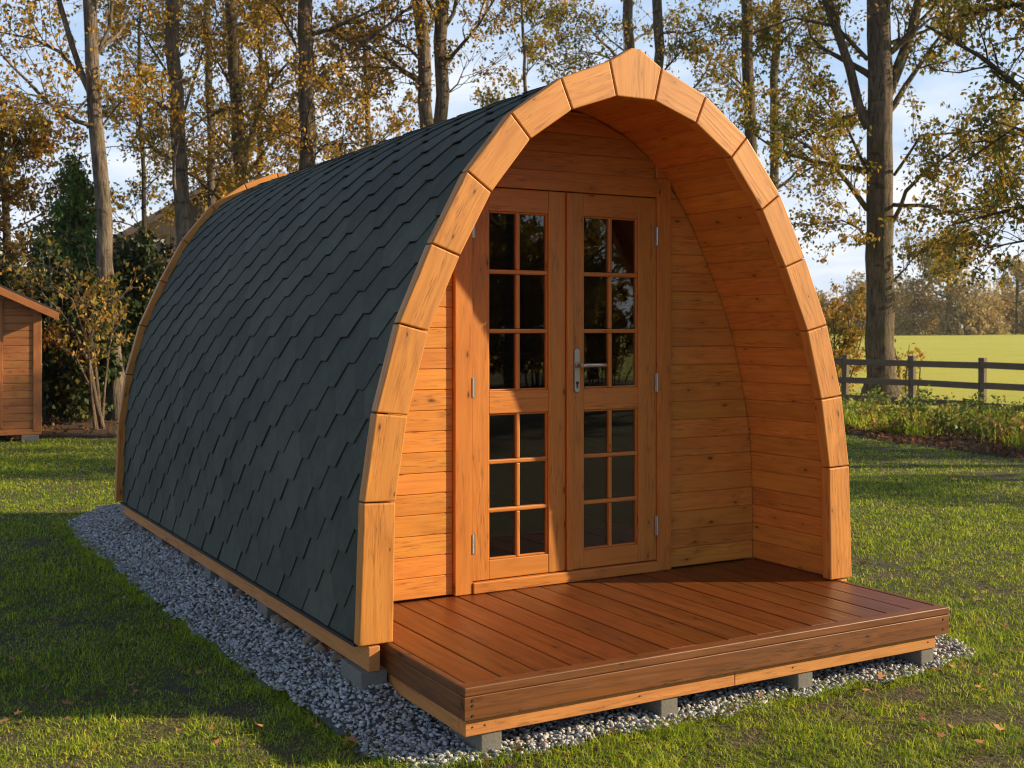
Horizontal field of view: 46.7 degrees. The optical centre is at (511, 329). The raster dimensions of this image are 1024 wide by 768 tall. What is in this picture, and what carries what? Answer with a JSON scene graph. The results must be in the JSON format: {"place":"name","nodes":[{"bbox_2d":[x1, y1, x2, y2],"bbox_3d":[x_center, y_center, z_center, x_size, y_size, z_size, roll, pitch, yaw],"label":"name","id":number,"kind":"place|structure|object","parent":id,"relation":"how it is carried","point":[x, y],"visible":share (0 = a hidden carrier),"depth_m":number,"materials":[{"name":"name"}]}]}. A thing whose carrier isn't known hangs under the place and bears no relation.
{"place":"outdoors","nodes":[
{"label":"outdoors","id":0,"kind":"place"},
{"bbox_2d":[0,410,124,440],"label":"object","id":1,"kind":"structure","parent":0,"point":[95,434],"depth_m":15.89,"materials":[{"name":"plant"}]},
{"bbox_2d":[0,240,17,287],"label":"evergreen bush","id":2,"kind":"object","parent":1,"relation":"on","point":[3,278],"visible":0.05,"depth_m":18.11,"materials":[{"name":"green plant"}]},
{"bbox_2d":[4,228,50,283],"bbox_3d":[-9.482,-0.254,21.965,2.797,3.350,2.351,0,0,17],"label":"autumn bush","id":3,"kind":"object","parent":1,"relation":"on","point":[30,257],"depth_m":21.56,"materials":[{"name":"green plant"}]},
{"bbox_2d":[21,434,38,441],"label":"concrete block","id":4,"kind":"structure","parent":1,"relation":"on","point":[31,437],"depth_m":14.52,"materials":[{"name":"grey concrete"}]},
{"bbox_2d":[0,285,58,435],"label":"garden shed","id":5,"kind":"structure","parent":4,"relation":"on","point":[20,364],"depth_m":14.50,"materials":[{"name":"wood"}]},
{"bbox_2d":[0,90,113,268],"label":"golden tree","id":6,"kind":"object","parent":1,"relation":"on","point":[36,147],"visible":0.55,"depth_m":22.59,"materials":[{"name":"yellow plant"}]},
{"bbox_2d":[16,142,113,410],"bbox_3d":[-7.547,-0.815,20.268,3.182,4.798,3.026,0,0,-30],"label":"spruce tree","id":7,"kind":"object","parent":1,"relation":"on","point":[80,220],"visible":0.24,"depth_m":20.02,"materials":[{"name":"green plant"}]},
{"bbox_2d":[5,234,133,424],"bbox_3d":[-6.700,0.020,17.277,2.120,2.808,2.064,0,0,-3],"label":"evergreen bush","id":8,"kind":"object","parent":1,"relation":"on","point":[66,393],"visible":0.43,"depth_m":16.97,"materials":[{"name":"green plant"}]},
{"bbox_2d":[0,226,149,429],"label":"leaning shrub","id":9,"kind":"object","parent":1,"relation":"on","point":[93,386],"visible":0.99,"depth_m":16.20,"materials":[{"name":"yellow plant"}]},
{"bbox_2d":[31,223,161,417],"bbox_3d":[-6.908,-0.117,18.913,2.238,3.124,1.886,0,0,37],"label":"evergreen bush","id":10,"kind":"object","parent":1,"relation":"on","point":[139,245],"visible":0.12,"depth_m":18.73,"materials":[{"name":"green plant"}]},
{"bbox_2d":[0,0,204,420],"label":"autumn tree","id":11,"kind":"object","parent":1,"relation":"on","point":[89,77],"visible":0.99,"depth_m":17.90,"materials":[{"name":"yellow plant"}]},
{"bbox_2d":[81,251,167,405],"bbox_3d":[-6.400,0.049,19.397,2.190,2.747,1.785,0,0,29],"label":"evergreen bush","id":12,"kind":"object","parent":1,"relation":"on","point":[153,273],"visible":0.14,"depth_m":18.84,"materials":[{"name":"green plant"}]},
{"bbox_2d":[47,0,219,272],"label":"golden tree","id":13,"kind":"object","parent":1,"relation":"on","point":[142,185],"visible":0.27,"depth_m":25.96,"materials":[{"name":"yellow plant"}]},
{"bbox_2d":[119,206,174,272],"bbox_3d":[-6.916,-0.561,24.494,2.449,3.970,2.111,0,0,38],"label":"autumn bush","id":14,"kind":"object","parent":1,"relation":"on","point":[164,237],"visible":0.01,"depth_m":24.49,"materials":[{"name":"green plant"}]},
{"bbox_2d":[147,233,166,261],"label":"autumn bush","id":15,"kind":"object","parent":1,"relation":"on","point":[154,252],"depth_m":25.41,"materials":[{"name":"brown plant"}]},
{"bbox_2d":[153,233,175,277],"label":"evergreen bush","id":16,"kind":"object","parent":1,"relation":"on","point":[168,249],"depth_m":22.25,"materials":[{"name":"green plant"}]},
{"bbox_2d":[60,0,285,248],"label":"autumn tree","id":17,"kind":"object","parent":1,"relation":"on","point":[176,111],"visible":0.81,"depth_m":19.90,"materials":[{"name":"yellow plant"}]},
{"bbox_2d":[118,0,288,206],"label":"autumn tree","id":18,"kind":"object","parent":1,"relation":"on","point":[211,200],"visible":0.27,"depth_m":23.95,"materials":[{"name":"yellow plant"}]},
{"bbox_2d":[135,0,344,238],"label":"autumn tree","id":19,"kind":"object","parent":1,"relation":"on","point":[234,70],"visible":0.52,"depth_m":21.95,"materials":[{"name":"yellow plant"}]},
{"bbox_2d":[192,0,505,174],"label":"autumn tree","id":20,"kind":"object","parent":1,"relation":"on","point":[306,81],"visible":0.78,"depth_m":19.88,"materials":[{"name":"yellow plant"}]},
{"bbox_2d":[285,0,463,137],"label":"autumn tree","id":21,"kind":"object","parent":1,"relation":"on","point":[422,79],"visible":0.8,"depth_m":20.43,"materials":[{"name":"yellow plant"}]},
{"bbox_2d":[426,0,533,123],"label":"autumn tree","id":22,"kind":"object","parent":1,"relation":"on","point":[442,60],"visible":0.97,"depth_m":20.09,"materials":[{"name":"brown plant"}]},
{"bbox_2d":[6,408,1023,458],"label":"leaf litter","id":23,"kind":"object","parent":1,"relation":"on","point":[994,446],"visible":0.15,"depth_m":14.68,"materials":[{"name":"brown plant"}]},
{"bbox_2d":[0,433,1023,767],"bbox_3d":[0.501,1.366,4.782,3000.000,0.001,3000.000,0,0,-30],"label":"lawn","id":24,"kind":"structure","parent":0,"point":[988,714],"depth_m":4.66,"materials":[{"name":"green plant"}]},
{"bbox_2d":[60,699,71,704],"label":"fallen leaf","id":25,"kind":"object","parent":24,"relation":"on","point":[68,702],"visible":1,"depth_m":4.24,"materials":[{"name":"brown plant"}]},
{"bbox_2d":[96,176,264,270],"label":"house","id":26,"kind":"structure","parent":24,"relation":"on","point":[166,229],"depth_m":41.52,"materials":[{"name":"brown tile"}]},
{"bbox_2d":[130,238,164,267],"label":"window","id":27,"kind":"structure","parent":26,"relation":"in","point":[158,247],"depth_m":41.43,"materials":[{"name":"white paint"}]},
{"bbox_2d":[168,0,329,254],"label":"golden tree","id":28,"kind":"object","parent":24,"relation":"on","point":[220,192],"visible":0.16,"depth_m":32.47,"materials":[{"name":"yellow plant"}]},
{"bbox_2d":[290,0,433,171],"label":"golden tree","id":29,"kind":"object","parent":24,"relation":"on","point":[339,4],"visible":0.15,"depth_m":35.94,"materials":[{"name":"yellow plant"}]},
{"bbox_2d":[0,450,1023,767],"bbox_3d":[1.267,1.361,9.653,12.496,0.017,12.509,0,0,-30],"label":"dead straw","id":30,"kind":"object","parent":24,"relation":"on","point":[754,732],"visible":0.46,"depth_m":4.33,"materials":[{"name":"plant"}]},
{"bbox_2d":[0,443,1023,767],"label":"leaf bits","id":31,"kind":"object","parent":24,"relation":"on","point":[518,747],"visible":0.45,"depth_m":4.32,"materials":[{"name":"brown plant"}]},
{"bbox_2d":[464,0,578,107],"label":"young tree","id":32,"kind":"object","parent":24,"relation":"on","point":[532,14],"visible":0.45,"depth_m":34.18,"materials":[{"name":"yellow plant"}]},
{"bbox_2d":[66,504,976,767],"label":"gravel bed","id":33,"kind":"object","parent":24,"relation":"on","point":[373,692],"visible":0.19,"depth_m":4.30,"materials":[{"name":"grey gravel"}]},
{"bbox_2d":[138,524,148,531],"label":"concrete block","id":34,"kind":"structure","parent":33,"relation":"on","point":[141,528],"depth_m":7.36,"materials":[{"name":"grey concrete"}]},
{"bbox_2d":[156,535,167,545],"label":"concrete block","id":35,"kind":"structure","parent":33,"relation":"on","point":[161,540],"depth_m":6.93,"materials":[{"name":"grey concrete"}]},
{"bbox_2d":[183,553,199,565],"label":"concrete block","id":36,"kind":"structure","parent":33,"relation":"on","point":[188,559],"depth_m":6.38,"materials":[{"name":"grey concrete"}]},
{"bbox_2d":[204,566,218,579],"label":"concrete block","id":37,"kind":"structure","parent":33,"relation":"on","point":[210,573],"depth_m":6.01,"materials":[{"name":"grey concrete"}]},
{"bbox_2d":[220,576,238,590],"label":"concrete block","id":38,"kind":"structure","parent":33,"relation":"on","point":[225,584],"depth_m":5.77,"materials":[{"name":"grey concrete"}]},
{"bbox_2d":[235,590,247,597],"bbox_3d":[-1.290,1.258,5.641,0.056,0.046,0.056,0,0,21],"label":"brown stone","id":39,"kind":"object","parent":33,"relation":"on","point":[239,593],"visible":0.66,"depth_m":5.62,"materials":[{"name":"stone"}]},
{"bbox_2d":[257,600,277,616],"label":"concrete block","id":40,"kind":"structure","parent":33,"relation":"on","point":[263,609],"depth_m":5.24,"materials":[{"name":"grey concrete"}]},
{"bbox_2d":[272,614,288,623],"bbox_3d":[-1.002,1.259,5.142,0.075,0.060,0.090,0,0,-30],"label":"brown stone","id":41,"kind":"object","parent":33,"relation":"on","point":[276,618],"visible":0.57,"depth_m":5.11,"materials":[{"name":"stone"}]},
{"bbox_2d":[282,621,296,630],"bbox_3d":[-0.942,1.261,5.031,0.060,0.051,0.060,0,0,19],"label":"brown stone","id":42,"kind":"object","parent":33,"relation":"on","point":[289,624],"visible":0.7,"depth_m":5.01,"materials":[{"name":"stone"}]},
{"bbox_2d":[301,634,319,644],"bbox_3d":[-0.815,1.264,4.812,0.080,0.076,0.070,0,0,-30],"label":"brown stone","id":43,"kind":"object","parent":33,"relation":"on","point":[309,638],"visible":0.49,"depth_m":4.79,"materials":[{"name":"stone"}]},
{"bbox_2d":[315,642,328,652],"bbox_3d":[-0.750,1.262,4.694,0.054,0.052,0.050,0,0,14],"label":"brown stone","id":44,"kind":"object","parent":33,"relation":"on","point":[321,646],"visible":0.76,"depth_m":4.68,"materials":[{"name":"stone"}]},
{"bbox_2d":[331,652,344,661],"bbox_3d":[-0.672,1.261,4.562,0.050,0.039,0.059,0,0,-30],"label":"brown stone","id":45,"kind":"object","parent":33,"relation":"on","point":[336,656],"visible":0.78,"depth_m":4.54,"materials":[{"name":"stone"}]},
{"bbox_2d":[343,736,360,741],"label":"fallen leaf","id":46,"kind":"object","parent":33,"relation":"on","point":[351,739],"visible":1,"depth_m":3.86,"materials":[{"name":"brown plant"}]},
{"bbox_2d":[341,658,386,692],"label":"concrete block","id":47,"kind":"structure","parent":33,"relation":"on","point":[358,676],"depth_m":4.24,"materials":[{"name":"grey concrete"}]},
{"bbox_2d":[450,728,500,755],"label":"concrete block","id":48,"kind":"structure","parent":33,"relation":"on","point":[484,742],"depth_m":3.81,"materials":[{"name":"grey concrete"}]},
{"bbox_2d":[114,48,948,736],"bbox_3d":[-0.372,0.076,6.317,2.449,2.424,4.737,0,0,-30],"label":"camping pod","id":49,"kind":"object","parent":33,"relation":"on","point":[522,408],"visible":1,"depth_m":5.27,"materials":[{"name":"brown wood"}]},
{"bbox_2d":[472,188,564,580],"bbox_3d":[0.022,0.230,5.181,0.485,1.687,0.056,0,0,-30],"label":"door","id":50,"kind":"structure","parent":49,"relation":"in","point":[549,400],"depth_m":5.18,"materials":[{"name":"brown wood"}]},
{"bbox_2d":[565,193,658,570],"bbox_3d":[0.470,0.230,5.404,0.510,1.687,0.111,0,0,-30],"label":"door","id":51,"kind":"structure","parent":49,"relation":"in","point":[639,397],"depth_m":5.42,"materials":[{"name":"brown wood"}]},
{"bbox_2d":[632,697,676,718],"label":"concrete block","id":52,"kind":"structure","parent":33,"relation":"on","point":[664,707],"depth_m":4.16,"materials":[{"name":"grey concrete"}]},
{"bbox_2d":[771,671,811,691],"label":"concrete block","id":53,"kind":"structure","parent":33,"relation":"on","point":[799,681],"depth_m":4.47,"materials":[{"name":"grey concrete"}]},
{"bbox_2d":[878,671,887,678],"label":"fallen leaf","id":54,"kind":"object","parent":33,"relation":"on","point":[880,675],"visible":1,"depth_m":4.59,"materials":[{"name":"orange plant"}]},
{"bbox_2d":[893,648,932,666],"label":"concrete block","id":55,"kind":"structure","parent":33,"relation":"on","point":[924,656],"depth_m":4.80,"materials":[{"name":"grey concrete"}]},
{"bbox_2d":[519,0,692,83],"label":"autumn tree","id":56,"kind":"object","parent":24,"relation":"on","point":[628,5],"visible":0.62,"depth_m":26.89,"materials":[{"name":"yellow plant"}]},
{"bbox_2d":[566,0,762,103],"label":"autumn tree","id":57,"kind":"object","parent":24,"relation":"on","point":[659,33],"visible":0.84,"depth_m":24.66,"materials":[{"name":"yellow plant"}]},
{"bbox_2d":[691,0,865,199],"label":"autumn tree","id":58,"kind":"object","parent":24,"relation":"on","point":[775,171],"visible":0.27,"depth_m":26.93,"materials":[{"name":"dark yellow bark"},{"name":"olive leaves"}]},
{"bbox_2d":[817,279,865,392],"bbox_3d":[6.780,0.145,25.455,2.169,2.566,1.775,0,0,-30],"label":"yellow bush","id":59,"kind":"object","parent":24,"relation":"on","point":[847,346],"visible":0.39,"depth_m":25.33,"materials":[{"name":"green plant"}]},
{"bbox_2d":[700,0,1023,404],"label":"tree","id":60,"kind":"object","parent":24,"relation":"on","point":[875,117],"visible":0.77,"depth_m":21.78,"materials":[{"name":"green plant"}]},
{"bbox_2d":[907,688,918,692],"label":"fallen leaf","id":61,"kind":"object","parent":24,"relation":"on","point":[913,690],"visible":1,"depth_m":4.39,"materials":[{"name":"brown plant"}]},
{"bbox_2d":[894,333,932,396],"bbox_3d":[7.669,0.685,23.080,1.045,1.550,0.988,0,0,-30],"label":"yellow bush","id":62,"kind":"object","parent":24,"relation":"on","point":[905,374],"visible":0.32,"depth_m":22.98,"materials":[{"name":"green plant"}]},
{"bbox_2d":[900,387,934,406],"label":"weed plant","id":63,"kind":"object","parent":24,"relation":"on","point":[918,389],"visible":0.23,"depth_m":20.31,"materials":[{"name":"green plant"}]},
{"bbox_2d":[834,355,1023,412],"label":"rail fence","id":64,"kind":"object","parent":24,"relation":"on","point":[981,365],"visible":0.52,"depth_m":19.19,"materials":[{"name":"brown wood"}]},
{"bbox_2d":[846,426,1023,460],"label":"leaf strip","id":65,"kind":"object","parent":24,"relation":"on","point":[917,443],"visible":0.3,"depth_m":14.21,"materials":[{"name":"plant"}]},
{"bbox_2d":[843,402,873,425],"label":"weed plant","id":66,"kind":"object","parent":65,"relation":"on","point":[861,412],"visible":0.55,"depth_m":16.65,"materials":[{"name":"green plant"}]},
{"bbox_2d":[842,388,890,420],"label":"weed plant","id":67,"kind":"object","parent":65,"relation":"on","point":[852,402],"visible":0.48,"depth_m":17.26,"materials":[{"name":"green plant"}]},
{"bbox_2d":[858,390,894,414],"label":"weed plant","id":68,"kind":"object","parent":65,"relation":"on","point":[878,411],"visible":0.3,"depth_m":18.67,"materials":[{"name":"brown plant"}]},
{"bbox_2d":[856,395,911,433],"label":"weed plant","id":69,"kind":"object","parent":65,"relation":"on","point":[874,424],"visible":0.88,"depth_m":15.62,"materials":[{"name":"green plant"}]},
{"bbox_2d":[880,405,912,422],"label":"weed plant","id":70,"kind":"object","parent":65,"relation":"on","point":[898,408],"visible":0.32,"depth_m":16.73,"materials":[{"name":"green plant"}]},
{"bbox_2d":[875,384,938,417],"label":"weed plant","id":71,"kind":"object","parent":65,"relation":"on","point":[900,399],"visible":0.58,"depth_m":17.92,"materials":[{"name":"green plant"}]},
{"bbox_2d":[900,399,942,431],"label":"weed plant","id":72,"kind":"object","parent":65,"relation":"on","point":[922,422],"visible":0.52,"depth_m":15.93,"materials":[{"name":"green plant"}]},
{"bbox_2d":[842,390,1023,449],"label":"rough grass","id":73,"kind":"structure","parent":65,"relation":"on","point":[915,428],"depth_m":16.18,"materials":[{"name":"green plant"}]},
{"bbox_2d":[924,402,952,422],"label":"weed plant","id":74,"kind":"object","parent":65,"relation":"on","point":[929,414],"visible":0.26,"depth_m":17.02,"materials":[{"name":"green plant"}]},
{"bbox_2d":[909,392,988,434],"bbox_3d":[5.729,1.092,15.310,1.008,0.650,0.886,0,0,-42],"label":"weed plant","id":75,"kind":"object","parent":65,"relation":"on","point":[956,424],"visible":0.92,"depth_m":15.30,"materials":[{"name":"green plant"}]},
{"bbox_2d":[944,395,982,417],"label":"weed plant","id":76,"kind":"object","parent":65,"relation":"on","point":[952,406],"visible":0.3,"depth_m":17.66,"materials":[{"name":"green plant"}]},
{"bbox_2d":[943,396,991,428],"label":"weed plant","id":77,"kind":"object","parent":65,"relation":"on","point":[948,406],"visible":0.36,"depth_m":16.16,"materials":[{"name":"green plant"}]},
{"bbox_2d":[966,409,1007,438],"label":"weed plant","id":78,"kind":"object","parent":65,"relation":"on","point":[978,428],"visible":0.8,"depth_m":14.76,"materials":[{"name":"green plant"}]},
{"bbox_2d":[974,389,1011,415],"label":"weed plant","id":79,"kind":"object","parent":65,"relation":"on","point":[991,405],"visible":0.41,"depth_m":17.82,"materials":[{"name":"green plant"}]},
{"bbox_2d":[975,409,1018,431],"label":"weed plant","id":80,"kind":"object","parent":65,"relation":"on","point":[1005,421],"visible":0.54,"depth_m":15.62,"materials":[{"name":"green plant"}]},
{"bbox_2d":[981,397,1023,417],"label":"weed plant","id":81,"kind":"object","parent":65,"relation":"on","point":[999,407],"visible":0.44,"depth_m":17.34,"materials":[{"name":"green plant"}]},
{"bbox_2d":[982,403,1023,442],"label":"weed plant","id":82,"kind":"object","parent":65,"relation":"on","point":[1003,433],"visible":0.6,"depth_m":14.29,"materials":[{"name":"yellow plant"}]},
{"bbox_2d":[1007,412,1023,443],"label":"weed plant","id":83,"kind":"object","parent":65,"relation":"on","point":[1021,423],"visible":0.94,"depth_m":13.80,"materials":[{"name":"yellow plant"}]},
{"bbox_2d":[1011,407,1023,433],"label":"weed plant","id":84,"kind":"object","parent":65,"relation":"on","point":[1019,425],"visible":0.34,"depth_m":14.74,"materials":[{"name":"green plant"}]},
{"bbox_2d":[937,731,945,736],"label":"fallen leaf","id":85,"kind":"object","parent":24,"relation":"on","point":[942,734],"visible":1,"depth_m":3.91,"materials":[{"name":"orange plant"}]},
{"bbox_2d":[891,0,1023,293],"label":"overhanging tree","id":86,"kind":"object","parent":24,"relation":"on","point":[1007,78],"visible":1,"depth_m":15.51,"materials":[{"name":"yellow plant"}]},
{"bbox_2d":[992,722,1003,729],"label":"fallen leaf","id":87,"kind":"object","parent":24,"relation":"on","point":[997,726],"visible":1,"depth_m":3.97,"materials":[{"name":"orange plant"}]},
{"bbox_2d":[0,0,1023,327],"label":"sky","id":88,"kind":"structure","parent":0,"point":[936,89],"materials":[{"name":"white"}]},
{"bbox_2d":[829,330,1023,416],"bbox_3d":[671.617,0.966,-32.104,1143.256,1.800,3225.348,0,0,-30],"label":"field","id":89,"kind":"structure","parent":0,"point":[1008,347],"depth_m":48.81,"materials":[{"name":"plant"}]},
{"bbox_2d":[659,0,835,153],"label":"autumn tree","id":90,"kind":"object","parent":89,"relation":"on","point":[747,78],"visible":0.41,"depth_m":24.89,"materials":[{"name":"yellow plant"}]},
{"bbox_2d":[815,286,841,333],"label":"tree","id":91,"kind":"object","parent":89,"relation":"on","point":[823,304],"visible":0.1,"depth_m":136.78,"materials":[{"name":"brown plant"}]},
{"bbox_2d":[826,300,858,329],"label":"tree","id":92,"kind":"object","parent":89,"relation":"on","point":[843,311],"visible":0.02,"depth_m":138.11,"materials":[{"name":"brown plant"}]},
{"bbox_2d":[832,269,865,333],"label":"tree","id":93,"kind":"object","parent":89,"relation":"on","point":[850,291],"visible":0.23,"depth_m":134.12,"materials":[{"name":"brown plant"}]},
{"bbox_2d":[849,384,883,402],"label":"weed plant","id":94,"kind":"object","parent":89,"relation":"on","point":[869,394],"visible":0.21,"depth_m":20.57,"materials":[{"name":"green plant"}]},
{"bbox_2d":[853,277,922,332],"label":"tree","id":95,"kind":"object","parent":89,"relation":"on","point":[897,297],"visible":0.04,"depth_m":136.58,"materials":[{"name":"brown plant"}]},
{"bbox_2d":[894,270,943,334],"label":"tree","id":96,"kind":"object","parent":89,"relation":"on","point":[917,305],"visible":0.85,"depth_m":121.09,"materials":[{"name":"green plant"}]},
{"bbox_2d":[920,294,958,333],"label":"tree","id":97,"kind":"object","parent":89,"relation":"on","point":[940,299],"visible":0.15,"depth_m":125.26,"materials":[{"name":"brown plant"}]},
{"bbox_2d":[900,219,981,334],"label":"tree","id":98,"kind":"object","parent":89,"relation":"on","point":[934,280],"visible":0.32,"depth_m":119.73,"materials":[{"name":"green plant"}]},
{"bbox_2d":[934,269,1006,334],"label":"tree","id":99,"kind":"object","parent":89,"relation":"on","point":[973,316],"visible":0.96,"depth_m":117.06,"materials":[{"name":"yellow plant"}]},
{"bbox_2d":[978,289,1010,333],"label":"tree","id":100,"kind":"object","parent":89,"relation":"on","point":[1000,306],"visible":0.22,"depth_m":123.14,"materials":[{"name":"brown plant"}]},
{"bbox_2d":[985,251,1023,332],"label":"tree","id":101,"kind":"object","parent":89,"relation":"on","point":[1019,277],"visible":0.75,"depth_m":127.86,"materials":[{"name":"brown plant"}]},
{"bbox_2d":[993,283,1023,330],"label":"tree","id":102,"kind":"object","parent":89,"relation":"on","point":[1010,316],"visible":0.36,"depth_m":130.62,"materials":[{"name":"brown plant"}]},
{"bbox_2d":[1008,297,1023,333],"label":"tree","id":103,"kind":"object","parent":89,"relation":"on","point":[1021,325],"visible":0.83,"depth_m":120.49,"materials":[{"name":"brown plant"}]}
]}

